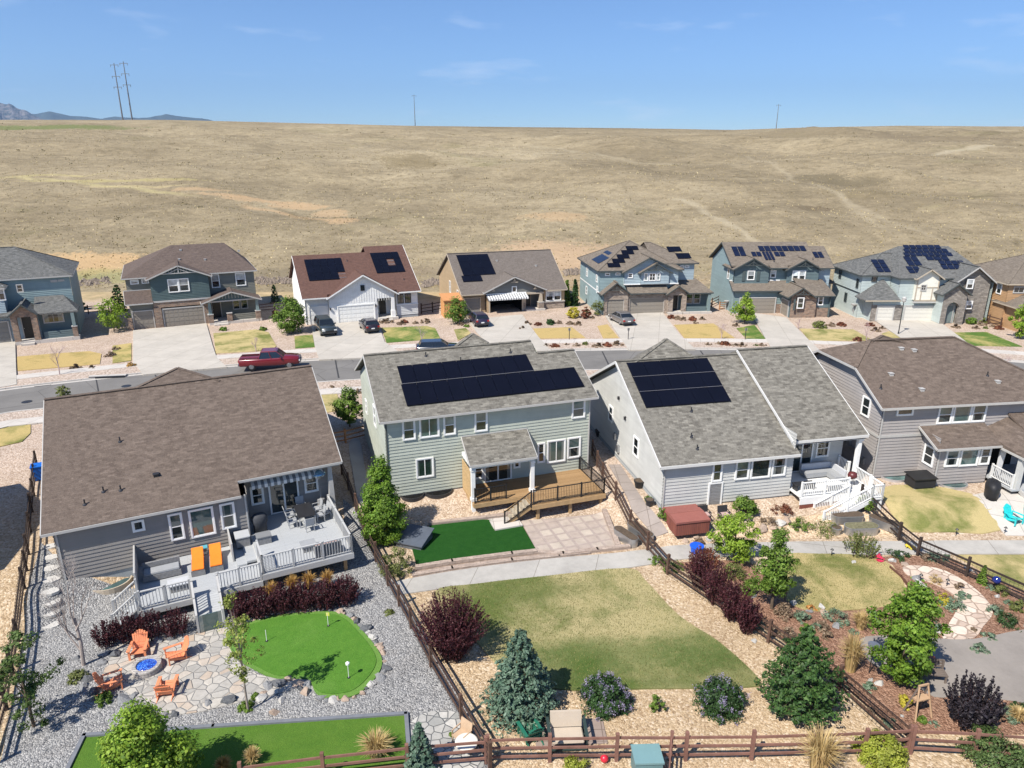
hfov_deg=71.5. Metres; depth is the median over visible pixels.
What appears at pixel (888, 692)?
mulch bed
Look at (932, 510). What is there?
lawn
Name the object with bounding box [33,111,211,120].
mountains
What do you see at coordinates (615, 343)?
shrub
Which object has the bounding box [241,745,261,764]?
ornamental grass
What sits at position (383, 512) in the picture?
pear tree
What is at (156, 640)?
boulder
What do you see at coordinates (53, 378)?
planting strip
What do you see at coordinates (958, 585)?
garden clump
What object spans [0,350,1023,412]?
road
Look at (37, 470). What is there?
recycling bin
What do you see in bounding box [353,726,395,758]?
ornamental grass
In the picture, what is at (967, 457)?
window
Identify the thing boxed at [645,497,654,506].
plant pot
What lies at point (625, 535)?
planter trough
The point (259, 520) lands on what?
covered grill
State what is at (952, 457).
window
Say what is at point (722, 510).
patio chair
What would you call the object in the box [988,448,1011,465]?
porch door
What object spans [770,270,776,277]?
window
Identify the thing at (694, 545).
bucket
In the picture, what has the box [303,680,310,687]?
boulder
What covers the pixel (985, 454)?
window
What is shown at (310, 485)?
window
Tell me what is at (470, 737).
round table
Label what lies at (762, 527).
boulder
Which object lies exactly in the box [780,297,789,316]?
garage door
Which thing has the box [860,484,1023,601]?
rail fence
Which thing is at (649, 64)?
sky
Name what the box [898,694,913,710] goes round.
golden shrub
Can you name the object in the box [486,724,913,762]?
rail fence
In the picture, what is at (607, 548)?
retaining wall
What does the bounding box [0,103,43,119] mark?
mountains
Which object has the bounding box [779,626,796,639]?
garden plant
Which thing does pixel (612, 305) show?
garage door
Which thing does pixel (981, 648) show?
garden plant
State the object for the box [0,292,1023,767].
ground
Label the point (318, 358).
curb
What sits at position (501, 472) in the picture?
sliding door
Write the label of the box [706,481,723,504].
basement door
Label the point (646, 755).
utility box
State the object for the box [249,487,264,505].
window
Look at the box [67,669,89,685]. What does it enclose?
garden plant
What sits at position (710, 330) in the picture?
lawn
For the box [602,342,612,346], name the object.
shrub
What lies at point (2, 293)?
window
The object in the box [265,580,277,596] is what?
ornamental grass
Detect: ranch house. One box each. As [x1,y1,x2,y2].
[40,364,353,633]
[289,245,420,324]
[436,249,567,312]
[588,338,885,520]
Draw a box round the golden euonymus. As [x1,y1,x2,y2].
[850,727,909,767]
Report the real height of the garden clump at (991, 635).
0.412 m
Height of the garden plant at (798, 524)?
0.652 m
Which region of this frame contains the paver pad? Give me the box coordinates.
[535,718,607,745]
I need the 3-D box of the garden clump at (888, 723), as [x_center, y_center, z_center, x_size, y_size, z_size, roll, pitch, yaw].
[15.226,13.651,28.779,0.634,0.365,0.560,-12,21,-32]
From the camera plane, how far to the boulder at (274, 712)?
29.23 m
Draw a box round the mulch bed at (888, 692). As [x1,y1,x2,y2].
[679,556,1023,734]
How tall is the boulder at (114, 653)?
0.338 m
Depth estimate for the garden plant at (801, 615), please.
35.05 m
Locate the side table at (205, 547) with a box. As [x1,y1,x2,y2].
[202,545,207,554]
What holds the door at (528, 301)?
in the ranch house at (527, 280)
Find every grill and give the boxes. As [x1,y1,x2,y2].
[251,512,267,532]
[847,471,856,486]
[984,478,1000,501]
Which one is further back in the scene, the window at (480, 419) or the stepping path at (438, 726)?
the window at (480, 419)
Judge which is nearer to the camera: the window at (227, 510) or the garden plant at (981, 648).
the garden plant at (981, 648)
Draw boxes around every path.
[394,540,1023,594]
[409,710,483,767]
[902,565,992,638]
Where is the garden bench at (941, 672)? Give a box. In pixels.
[913,658,948,683]
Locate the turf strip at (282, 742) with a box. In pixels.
[71,716,405,767]
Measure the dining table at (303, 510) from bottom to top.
0.720 m
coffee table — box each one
[167,576,188,593]
[299,538,315,552]
[824,480,842,490]
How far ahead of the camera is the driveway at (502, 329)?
87.32 m
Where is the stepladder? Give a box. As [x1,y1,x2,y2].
[902,683,932,721]
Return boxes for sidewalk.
[0,386,361,428]
[16,338,1023,378]
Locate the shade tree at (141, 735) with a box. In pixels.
[94,696,204,767]
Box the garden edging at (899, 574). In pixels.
[889,566,907,585]
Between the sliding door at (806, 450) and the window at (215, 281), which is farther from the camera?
the window at (215, 281)
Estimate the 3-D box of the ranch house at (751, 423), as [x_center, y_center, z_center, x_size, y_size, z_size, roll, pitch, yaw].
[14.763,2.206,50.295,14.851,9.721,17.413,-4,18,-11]
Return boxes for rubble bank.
[79,267,579,287]
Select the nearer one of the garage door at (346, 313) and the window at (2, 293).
the window at (2, 293)
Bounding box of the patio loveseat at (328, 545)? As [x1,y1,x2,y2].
[313,540,341,557]
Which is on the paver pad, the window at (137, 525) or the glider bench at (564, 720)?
the glider bench at (564, 720)
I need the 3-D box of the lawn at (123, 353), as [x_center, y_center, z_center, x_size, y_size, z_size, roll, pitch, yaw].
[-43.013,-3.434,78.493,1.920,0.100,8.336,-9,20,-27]
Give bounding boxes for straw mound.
[929,573,943,584]
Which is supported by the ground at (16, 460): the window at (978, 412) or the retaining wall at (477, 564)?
the retaining wall at (477, 564)
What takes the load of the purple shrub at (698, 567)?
on the ground at (16, 460)
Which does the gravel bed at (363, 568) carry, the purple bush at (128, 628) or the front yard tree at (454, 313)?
the purple bush at (128, 628)
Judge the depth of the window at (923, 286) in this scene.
91.34 m
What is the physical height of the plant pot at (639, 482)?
0.515 m
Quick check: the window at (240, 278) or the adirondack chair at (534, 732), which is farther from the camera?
the window at (240, 278)
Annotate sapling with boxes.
[50,344,63,373]
[214,590,265,709]
[862,321,875,340]
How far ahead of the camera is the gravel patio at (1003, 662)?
32.18 m
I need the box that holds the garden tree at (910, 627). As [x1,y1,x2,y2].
[866,576,952,688]
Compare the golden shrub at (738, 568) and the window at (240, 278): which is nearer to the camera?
the golden shrub at (738, 568)
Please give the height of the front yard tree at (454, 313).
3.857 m
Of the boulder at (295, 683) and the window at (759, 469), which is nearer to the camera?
the boulder at (295, 683)
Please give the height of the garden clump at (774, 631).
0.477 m
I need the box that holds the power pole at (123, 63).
[119,61,132,119]
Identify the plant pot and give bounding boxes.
[634,478,643,488]
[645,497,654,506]
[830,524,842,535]
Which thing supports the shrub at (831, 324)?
on the ground at (16, 460)
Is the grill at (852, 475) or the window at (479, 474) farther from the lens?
the window at (479, 474)
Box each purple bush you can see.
[90,617,117,649]
[111,610,141,644]
[133,608,165,641]
[159,606,189,637]
[224,589,255,620]
[245,586,275,619]
[267,580,297,615]
[286,577,317,613]
[307,576,339,610]
[330,571,362,607]
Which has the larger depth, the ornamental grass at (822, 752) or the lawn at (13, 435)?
the lawn at (13, 435)
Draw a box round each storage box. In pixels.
[233,529,249,547]
[255,530,271,545]
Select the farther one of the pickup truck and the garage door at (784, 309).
the garage door at (784, 309)
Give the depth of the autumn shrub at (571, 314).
94.66 m
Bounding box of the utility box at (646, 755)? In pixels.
[630,743,664,767]
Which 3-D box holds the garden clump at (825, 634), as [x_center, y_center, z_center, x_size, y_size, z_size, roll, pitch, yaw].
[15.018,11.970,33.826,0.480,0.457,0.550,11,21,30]
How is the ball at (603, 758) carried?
on the ground at (16, 460)
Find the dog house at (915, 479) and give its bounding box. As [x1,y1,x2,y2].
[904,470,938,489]
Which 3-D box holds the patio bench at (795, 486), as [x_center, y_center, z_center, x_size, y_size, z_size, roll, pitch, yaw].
[18.684,6.530,45.529,1.400,0.440,0.500,-4,18,-11]
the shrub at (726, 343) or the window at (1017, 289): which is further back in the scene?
the window at (1017, 289)
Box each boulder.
[79,681,86,690]
[81,675,93,682]
[89,687,101,695]
[96,658,106,666]
[97,649,110,656]
[110,650,119,656]
[117,693,130,706]
[129,691,138,698]
[150,636,163,643]
[171,710,177,716]
[205,699,211,706]
[220,694,236,703]
[255,693,266,702]
[262,680,272,690]
[269,708,279,715]
[271,679,285,687]
[278,696,284,704]
[284,675,291,681]
[291,678,303,688]
[300,686,309,695]
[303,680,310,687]
[315,695,326,700]
[328,695,337,703]
[335,608,343,613]
[341,695,349,701]
[354,618,360,623]
[359,624,371,631]
[366,680,376,687]
[368,634,377,639]
[375,673,385,681]
[380,649,385,654]
[382,664,391,670]
[758,523,766,532]
[768,524,777,529]
[775,519,786,526]
[783,516,791,523]
[820,609,826,616]
[832,622,839,628]
[874,680,883,685]
[912,575,920,580]
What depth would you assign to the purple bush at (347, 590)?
36.04 m
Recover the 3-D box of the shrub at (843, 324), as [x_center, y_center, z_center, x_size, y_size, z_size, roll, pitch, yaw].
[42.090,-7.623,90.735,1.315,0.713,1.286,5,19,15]
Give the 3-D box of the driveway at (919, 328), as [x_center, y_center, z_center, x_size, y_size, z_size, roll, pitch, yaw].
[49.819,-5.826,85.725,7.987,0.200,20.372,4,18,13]
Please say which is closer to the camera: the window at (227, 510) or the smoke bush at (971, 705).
the smoke bush at (971, 705)
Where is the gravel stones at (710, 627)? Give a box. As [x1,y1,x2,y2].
[407,588,884,767]
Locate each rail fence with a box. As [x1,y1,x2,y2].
[0,450,37,726]
[84,305,108,313]
[237,735,487,767]
[258,302,284,310]
[333,426,364,442]
[340,457,491,767]
[420,302,440,313]
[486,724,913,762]
[591,439,911,744]
[668,730,673,767]
[710,296,718,306]
[719,301,725,309]
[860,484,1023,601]
[909,724,1023,756]
[986,314,1002,325]
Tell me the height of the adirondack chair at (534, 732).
1.016 m
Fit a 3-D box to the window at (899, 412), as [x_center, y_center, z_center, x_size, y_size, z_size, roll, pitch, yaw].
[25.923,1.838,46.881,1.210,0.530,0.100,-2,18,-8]
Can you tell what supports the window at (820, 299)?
in the two storey house at (790, 279)
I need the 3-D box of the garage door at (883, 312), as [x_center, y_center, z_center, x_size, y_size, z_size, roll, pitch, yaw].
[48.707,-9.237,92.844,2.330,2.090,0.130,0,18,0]
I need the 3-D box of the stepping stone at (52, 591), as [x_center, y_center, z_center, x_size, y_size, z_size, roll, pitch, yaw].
[-23.332,10.513,35.948,0.820,0.140,0.634,-7,19,-22]
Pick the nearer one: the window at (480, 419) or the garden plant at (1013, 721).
the garden plant at (1013, 721)
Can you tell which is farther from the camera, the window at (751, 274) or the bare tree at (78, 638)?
the window at (751, 274)
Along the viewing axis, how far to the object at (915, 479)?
46.60 m
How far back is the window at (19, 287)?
81.30 m
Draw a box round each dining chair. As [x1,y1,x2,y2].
[282,506,293,522]
[284,512,297,527]
[295,495,304,504]
[304,518,314,532]
[312,498,322,510]
[315,504,325,522]
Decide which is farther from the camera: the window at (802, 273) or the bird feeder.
the window at (802, 273)
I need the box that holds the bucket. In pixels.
[690,542,703,554]
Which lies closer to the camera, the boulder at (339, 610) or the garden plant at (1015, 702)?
the garden plant at (1015, 702)
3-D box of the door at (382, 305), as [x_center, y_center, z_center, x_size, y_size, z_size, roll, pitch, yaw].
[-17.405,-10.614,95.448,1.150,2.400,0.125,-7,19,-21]
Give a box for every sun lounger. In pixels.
[191,546,205,576]
[209,542,223,572]
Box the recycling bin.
[29,462,41,480]
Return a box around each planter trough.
[613,526,638,547]
[627,521,653,544]
[831,511,864,523]
[843,521,879,535]
[868,514,898,533]
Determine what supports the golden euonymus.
on the ground at (16, 460)
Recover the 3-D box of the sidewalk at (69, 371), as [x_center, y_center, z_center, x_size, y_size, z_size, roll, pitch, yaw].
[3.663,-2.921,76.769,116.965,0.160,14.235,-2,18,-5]
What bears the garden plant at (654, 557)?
on the ground at (16, 460)
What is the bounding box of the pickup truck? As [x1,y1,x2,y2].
[238,347,301,370]
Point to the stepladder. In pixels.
(920, 698)
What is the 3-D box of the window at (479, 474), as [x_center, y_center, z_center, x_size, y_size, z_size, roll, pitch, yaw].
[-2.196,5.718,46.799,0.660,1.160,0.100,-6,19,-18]
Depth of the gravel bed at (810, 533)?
43.18 m
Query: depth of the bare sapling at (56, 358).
70.05 m
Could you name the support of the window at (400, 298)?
in the ranch house at (380, 283)
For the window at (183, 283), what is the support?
in the two storey house at (211, 284)
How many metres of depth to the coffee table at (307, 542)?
39.09 m
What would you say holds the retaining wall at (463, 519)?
on the ground at (16, 460)
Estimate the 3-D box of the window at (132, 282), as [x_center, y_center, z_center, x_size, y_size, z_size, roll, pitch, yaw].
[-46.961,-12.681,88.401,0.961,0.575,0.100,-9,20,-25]
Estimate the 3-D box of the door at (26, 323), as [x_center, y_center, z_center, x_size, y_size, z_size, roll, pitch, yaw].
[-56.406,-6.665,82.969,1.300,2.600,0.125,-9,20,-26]
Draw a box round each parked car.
[359,317,379,332]
[416,339,456,348]
[468,311,488,326]
[608,311,635,324]
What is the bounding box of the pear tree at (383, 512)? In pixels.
[352,454,409,548]
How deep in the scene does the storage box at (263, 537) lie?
39.71 m
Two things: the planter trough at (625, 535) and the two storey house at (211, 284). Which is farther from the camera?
the two storey house at (211, 284)
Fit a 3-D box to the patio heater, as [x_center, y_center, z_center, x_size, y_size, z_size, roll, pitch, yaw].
[-11.694,6.438,43.291,0.840,2.600,0.840,-9,20,-26]
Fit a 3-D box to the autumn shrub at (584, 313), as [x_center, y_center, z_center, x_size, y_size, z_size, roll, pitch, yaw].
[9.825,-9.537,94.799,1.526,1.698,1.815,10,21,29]
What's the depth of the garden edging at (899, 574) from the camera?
38.72 m
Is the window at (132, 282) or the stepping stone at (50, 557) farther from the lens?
the window at (132, 282)
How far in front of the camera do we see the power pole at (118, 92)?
370.75 m
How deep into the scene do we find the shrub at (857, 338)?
83.45 m
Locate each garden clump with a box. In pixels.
[771,625,779,636]
[810,622,821,629]
[822,631,832,640]
[847,628,858,634]
[882,718,894,727]
[920,553,930,561]
[928,720,939,727]
[954,582,964,589]
[954,591,971,599]
[980,631,997,640]
[986,584,994,590]
[993,603,1004,609]
[998,712,1008,720]
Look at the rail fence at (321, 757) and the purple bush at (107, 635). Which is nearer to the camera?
the rail fence at (321, 757)
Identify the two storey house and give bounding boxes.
[0,246,84,345]
[121,243,261,330]
[354,333,605,523]
[577,240,713,315]
[709,242,835,317]
[812,335,1023,497]
[830,245,996,324]
[974,254,1023,331]
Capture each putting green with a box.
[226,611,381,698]
[232,613,375,693]
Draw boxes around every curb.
[0,347,1023,389]
[0,369,599,413]
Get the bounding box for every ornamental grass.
[212,755,233,767]
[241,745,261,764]
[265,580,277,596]
[283,574,298,590]
[301,570,317,588]
[319,569,333,582]
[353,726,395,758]
[793,720,850,767]
[836,629,871,672]
[850,609,869,630]
[1008,703,1023,722]
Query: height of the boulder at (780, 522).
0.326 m
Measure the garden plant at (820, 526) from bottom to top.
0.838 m
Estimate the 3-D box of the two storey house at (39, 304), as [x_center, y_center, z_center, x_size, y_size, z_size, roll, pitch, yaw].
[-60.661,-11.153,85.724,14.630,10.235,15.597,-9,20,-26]
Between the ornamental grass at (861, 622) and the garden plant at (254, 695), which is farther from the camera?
the ornamental grass at (861, 622)
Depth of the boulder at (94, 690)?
30.33 m
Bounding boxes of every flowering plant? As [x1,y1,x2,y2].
[806,604,817,610]
[875,553,884,561]
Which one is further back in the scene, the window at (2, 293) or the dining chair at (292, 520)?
the window at (2, 293)
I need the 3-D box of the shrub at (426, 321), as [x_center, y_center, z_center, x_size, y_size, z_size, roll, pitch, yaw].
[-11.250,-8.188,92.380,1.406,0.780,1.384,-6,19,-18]
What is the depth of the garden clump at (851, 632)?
34.12 m
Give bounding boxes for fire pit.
[131,655,162,678]
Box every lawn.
[0,425,30,446]
[17,351,100,370]
[113,343,130,362]
[213,329,275,353]
[294,335,314,348]
[321,394,338,412]
[382,326,439,342]
[412,519,534,563]
[434,568,760,690]
[454,328,469,340]
[533,327,584,338]
[597,324,618,338]
[674,323,733,337]
[736,325,764,338]
[784,553,904,611]
[800,329,869,340]
[879,485,999,533]
[882,331,898,337]
[954,332,1021,346]
[958,555,1023,589]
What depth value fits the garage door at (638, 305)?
97.23 m
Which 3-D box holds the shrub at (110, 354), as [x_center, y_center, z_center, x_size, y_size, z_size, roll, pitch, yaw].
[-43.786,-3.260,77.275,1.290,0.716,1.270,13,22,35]
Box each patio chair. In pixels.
[319,500,331,518]
[452,716,472,742]
[698,505,711,522]
[717,505,730,518]
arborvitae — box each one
[564,280,570,305]
[570,279,580,305]
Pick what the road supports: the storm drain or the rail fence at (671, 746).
the storm drain
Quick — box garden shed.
[439,292,462,317]
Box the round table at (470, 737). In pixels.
[455,733,477,754]
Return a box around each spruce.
[270,285,280,302]
[402,721,441,767]
[476,628,559,742]
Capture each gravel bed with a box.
[0,499,487,767]
[660,510,904,538]
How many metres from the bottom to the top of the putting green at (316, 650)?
0.030 m
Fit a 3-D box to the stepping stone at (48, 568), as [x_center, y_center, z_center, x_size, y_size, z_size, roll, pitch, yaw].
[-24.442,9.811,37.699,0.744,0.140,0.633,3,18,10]
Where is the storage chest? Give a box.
[394,523,433,549]
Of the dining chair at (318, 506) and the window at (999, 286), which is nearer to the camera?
the dining chair at (318, 506)
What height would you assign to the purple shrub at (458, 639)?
3.634 m
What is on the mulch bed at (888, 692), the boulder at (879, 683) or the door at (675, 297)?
the boulder at (879, 683)
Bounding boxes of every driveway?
[0,341,16,387]
[133,323,226,375]
[311,321,396,360]
[468,314,550,351]
[605,312,695,350]
[754,313,818,351]
[876,320,964,340]
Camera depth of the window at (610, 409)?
51.98 m
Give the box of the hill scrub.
[0,123,1022,277]
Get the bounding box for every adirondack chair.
[92,668,122,695]
[126,629,149,660]
[153,674,178,702]
[163,635,191,665]
[516,716,543,750]
[1003,503,1023,525]
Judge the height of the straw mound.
0.560 m
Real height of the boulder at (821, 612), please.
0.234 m
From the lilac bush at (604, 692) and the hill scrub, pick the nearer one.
the lilac bush at (604, 692)
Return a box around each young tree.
[705,511,762,563]
[748,527,801,609]
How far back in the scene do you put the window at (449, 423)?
45.15 m
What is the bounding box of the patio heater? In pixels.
[314,470,325,507]
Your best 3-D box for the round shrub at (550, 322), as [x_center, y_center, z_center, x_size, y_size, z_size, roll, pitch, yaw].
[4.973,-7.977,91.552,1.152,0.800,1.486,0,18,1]
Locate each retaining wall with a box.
[411,552,590,577]
[415,548,536,571]
[428,512,511,525]
[537,544,630,554]
[602,508,619,544]
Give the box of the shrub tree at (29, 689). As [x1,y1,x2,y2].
[0,630,65,732]
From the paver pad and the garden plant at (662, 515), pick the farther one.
the garden plant at (662, 515)
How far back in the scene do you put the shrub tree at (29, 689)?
27.78 m
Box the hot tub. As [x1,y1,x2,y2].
[662,504,710,535]
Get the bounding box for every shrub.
[69,363,82,368]
[103,351,115,356]
[219,326,226,330]
[377,547,412,578]
[383,318,393,323]
[412,585,489,663]
[420,318,429,323]
[546,319,554,324]
[549,343,559,347]
[563,755,590,767]
[566,307,579,318]
[580,306,591,317]
[591,342,602,347]
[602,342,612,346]
[613,340,623,345]
[648,694,666,712]
[684,549,716,588]
[688,316,696,320]
[688,544,720,569]
[699,560,734,604]
[715,577,750,622]
[718,562,746,580]
[720,341,730,345]
[729,495,760,519]
[732,595,764,635]
[741,578,756,596]
[812,320,827,328]
[825,322,835,326]
[836,322,846,326]
[842,530,881,558]
[853,336,861,341]
[855,495,875,510]
[871,327,881,331]
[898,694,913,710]
[938,592,949,606]
[954,723,1023,767]
[966,317,977,324]
[977,321,986,325]
[993,326,1004,329]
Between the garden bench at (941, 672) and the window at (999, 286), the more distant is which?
the window at (999, 286)
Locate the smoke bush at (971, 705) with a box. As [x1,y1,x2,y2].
[942,669,1008,736]
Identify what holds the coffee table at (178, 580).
on the ranch house at (163, 465)
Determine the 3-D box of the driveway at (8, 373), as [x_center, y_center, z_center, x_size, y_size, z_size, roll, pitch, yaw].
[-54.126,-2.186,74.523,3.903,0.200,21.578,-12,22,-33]
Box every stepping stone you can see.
[41,587,59,596]
[42,543,54,549]
[42,565,58,571]
[42,575,60,582]
[42,598,60,607]
[42,621,59,629]
[43,609,60,618]
[44,554,57,559]
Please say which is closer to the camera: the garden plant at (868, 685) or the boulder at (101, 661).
the garden plant at (868, 685)
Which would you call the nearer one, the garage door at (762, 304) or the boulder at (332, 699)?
the boulder at (332, 699)
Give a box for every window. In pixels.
[0,289,5,300]
[16,284,23,292]
[42,313,64,323]
[130,279,138,284]
[131,519,145,532]
[167,279,179,292]
[167,512,185,541]
[178,278,189,291]
[187,505,216,538]
[211,274,219,287]
[219,501,236,529]
[232,301,239,309]
[235,272,245,285]
[240,300,247,308]
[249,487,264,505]
[304,477,318,493]
[314,316,333,325]
[365,398,367,414]
[372,403,376,428]
[397,294,403,303]
[402,421,415,440]
[405,293,410,302]
[415,457,433,478]
[419,418,439,438]
[443,416,455,435]
[474,412,487,431]
[475,468,483,479]
[512,286,516,292]
[513,462,520,468]
[537,442,544,463]
[546,291,553,300]
[547,438,565,463]
[553,291,560,300]
[567,436,580,458]
[571,401,585,418]
[608,404,613,422]
[632,435,638,458]
[644,273,648,280]
[649,273,655,280]
[656,273,660,280]
[686,294,692,303]
[693,294,700,303]
[711,464,722,481]
[734,462,750,479]
[747,271,754,279]
[749,460,771,478]
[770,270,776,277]
[771,458,786,476]
[791,270,799,280]
[796,297,804,308]
[799,270,805,278]
[815,442,830,457]
[817,297,823,304]
[844,292,847,301]
[860,395,871,417]
[896,409,913,415]
[920,284,926,290]
[921,443,935,467]
[936,407,953,423]
[943,450,960,466]
[951,406,972,422]
[958,449,980,466]
[965,301,972,308]
[966,279,974,288]
[970,406,987,421]
[977,449,991,464]
[996,283,1002,294]
[1013,286,1023,292]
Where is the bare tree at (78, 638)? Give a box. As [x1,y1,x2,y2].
[35,551,100,665]
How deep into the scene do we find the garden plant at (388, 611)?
35.63 m
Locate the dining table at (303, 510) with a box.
[293,502,315,528]
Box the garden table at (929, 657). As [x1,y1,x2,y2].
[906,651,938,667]
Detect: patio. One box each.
[104,628,294,713]
[521,512,614,550]
[860,629,1023,702]
[973,489,1023,535]
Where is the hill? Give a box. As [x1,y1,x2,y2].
[0,120,1023,291]
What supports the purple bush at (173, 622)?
on the gravel bed at (363, 568)
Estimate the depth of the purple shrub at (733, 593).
34.79 m
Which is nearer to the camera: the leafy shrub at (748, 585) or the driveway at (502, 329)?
the leafy shrub at (748, 585)
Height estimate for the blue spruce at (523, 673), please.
4.183 m
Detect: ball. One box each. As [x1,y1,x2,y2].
[600,755,607,762]
[992,576,1000,588]
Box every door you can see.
[0,321,12,342]
[20,317,33,337]
[131,309,155,329]
[162,305,205,326]
[211,302,222,316]
[268,481,298,514]
[308,305,328,324]
[337,303,375,322]
[378,298,386,313]
[464,297,480,312]
[484,464,511,482]
[526,294,530,305]
[607,299,623,314]
[629,298,663,313]
[672,295,678,309]
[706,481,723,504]
[739,297,776,312]
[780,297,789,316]
[792,444,813,471]
[875,305,894,320]
[902,305,933,319]
[944,304,954,322]
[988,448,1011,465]
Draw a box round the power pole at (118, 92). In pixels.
[110,63,123,119]
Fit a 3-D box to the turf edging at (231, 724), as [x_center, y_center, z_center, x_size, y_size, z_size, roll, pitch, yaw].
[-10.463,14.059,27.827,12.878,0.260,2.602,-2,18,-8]
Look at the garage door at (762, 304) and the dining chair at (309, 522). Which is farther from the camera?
the garage door at (762, 304)
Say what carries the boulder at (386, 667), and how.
on the gravel bed at (363, 568)
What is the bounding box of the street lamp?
[897,297,906,333]
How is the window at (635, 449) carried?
in the ranch house at (751, 423)
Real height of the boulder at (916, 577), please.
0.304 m
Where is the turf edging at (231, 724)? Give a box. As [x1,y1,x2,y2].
[66,711,409,767]
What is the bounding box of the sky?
[0,0,1023,129]
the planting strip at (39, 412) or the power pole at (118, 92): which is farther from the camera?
the power pole at (118, 92)
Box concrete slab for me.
[488,517,522,530]
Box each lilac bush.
[576,670,635,721]
[692,672,750,725]
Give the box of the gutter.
[0,349,1023,390]
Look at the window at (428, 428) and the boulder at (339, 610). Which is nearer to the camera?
the boulder at (339, 610)
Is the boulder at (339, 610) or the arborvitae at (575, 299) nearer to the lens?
the boulder at (339, 610)
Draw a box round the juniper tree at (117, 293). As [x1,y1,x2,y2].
[109,285,128,311]
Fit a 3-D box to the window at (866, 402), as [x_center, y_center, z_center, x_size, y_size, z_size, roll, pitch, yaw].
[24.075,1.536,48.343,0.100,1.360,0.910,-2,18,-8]
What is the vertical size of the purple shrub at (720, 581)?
2.585 m
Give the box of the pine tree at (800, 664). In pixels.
[754,625,849,728]
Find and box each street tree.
[55,385,71,396]
[330,385,363,426]
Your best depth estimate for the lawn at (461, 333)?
86.73 m
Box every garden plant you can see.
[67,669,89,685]
[92,690,113,707]
[237,699,254,712]
[251,692,258,700]
[384,608,394,616]
[647,555,663,566]
[657,507,666,520]
[662,559,684,573]
[693,537,705,544]
[760,516,777,525]
[770,503,794,514]
[773,601,795,622]
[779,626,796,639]
[789,516,812,531]
[793,610,810,623]
[807,519,835,538]
[814,620,829,632]
[822,607,849,627]
[862,681,877,693]
[885,548,911,562]
[916,715,927,724]
[927,549,948,561]
[939,596,968,613]
[969,642,990,654]
[985,604,1002,615]
[993,584,1009,596]
[996,608,1021,631]
[1002,704,1019,724]
[1008,701,1023,710]
[1009,599,1023,612]
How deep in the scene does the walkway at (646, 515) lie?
44.76 m
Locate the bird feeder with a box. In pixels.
[868,641,879,672]
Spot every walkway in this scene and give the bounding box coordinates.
[349,438,367,503]
[608,464,667,536]
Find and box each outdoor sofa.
[141,555,181,582]
[799,461,847,480]
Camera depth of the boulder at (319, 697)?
30.03 m
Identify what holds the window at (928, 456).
in the two storey house at (949, 410)
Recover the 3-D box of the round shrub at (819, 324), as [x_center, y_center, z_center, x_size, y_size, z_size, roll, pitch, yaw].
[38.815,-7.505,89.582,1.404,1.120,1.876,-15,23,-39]
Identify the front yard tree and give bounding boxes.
[92,296,130,330]
[269,295,310,333]
[443,295,470,322]
[590,300,604,315]
[730,292,756,323]
[1008,302,1023,338]
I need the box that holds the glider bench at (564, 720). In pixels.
[546,709,588,751]
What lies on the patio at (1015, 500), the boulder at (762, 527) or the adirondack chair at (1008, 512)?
the adirondack chair at (1008, 512)
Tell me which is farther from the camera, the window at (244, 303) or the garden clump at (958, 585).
the window at (244, 303)
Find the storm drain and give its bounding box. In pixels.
[88,374,126,378]
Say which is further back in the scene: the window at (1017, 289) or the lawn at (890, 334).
the window at (1017, 289)
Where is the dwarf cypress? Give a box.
[976,565,987,586]
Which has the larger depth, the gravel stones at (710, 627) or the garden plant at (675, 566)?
the garden plant at (675, 566)
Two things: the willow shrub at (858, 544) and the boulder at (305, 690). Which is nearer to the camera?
the boulder at (305, 690)
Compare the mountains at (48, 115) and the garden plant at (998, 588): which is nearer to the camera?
the garden plant at (998, 588)
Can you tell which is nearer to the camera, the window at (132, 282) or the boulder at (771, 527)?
the boulder at (771, 527)
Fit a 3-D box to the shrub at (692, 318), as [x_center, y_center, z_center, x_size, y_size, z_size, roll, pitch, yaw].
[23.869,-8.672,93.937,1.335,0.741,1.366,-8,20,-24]
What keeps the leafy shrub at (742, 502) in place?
on the ground at (16, 460)
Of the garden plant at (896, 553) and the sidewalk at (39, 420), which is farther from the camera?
the sidewalk at (39, 420)
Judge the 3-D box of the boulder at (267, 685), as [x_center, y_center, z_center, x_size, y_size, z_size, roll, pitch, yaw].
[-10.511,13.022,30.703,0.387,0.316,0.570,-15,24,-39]
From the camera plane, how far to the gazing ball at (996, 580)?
37.28 m
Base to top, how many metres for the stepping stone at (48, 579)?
0.140 m
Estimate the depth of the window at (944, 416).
47.39 m
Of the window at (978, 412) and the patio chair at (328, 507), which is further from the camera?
the window at (978, 412)
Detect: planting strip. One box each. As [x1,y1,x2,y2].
[0,370,597,421]
[2,342,1023,387]
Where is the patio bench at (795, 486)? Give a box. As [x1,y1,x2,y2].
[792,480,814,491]
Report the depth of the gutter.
73.49 m

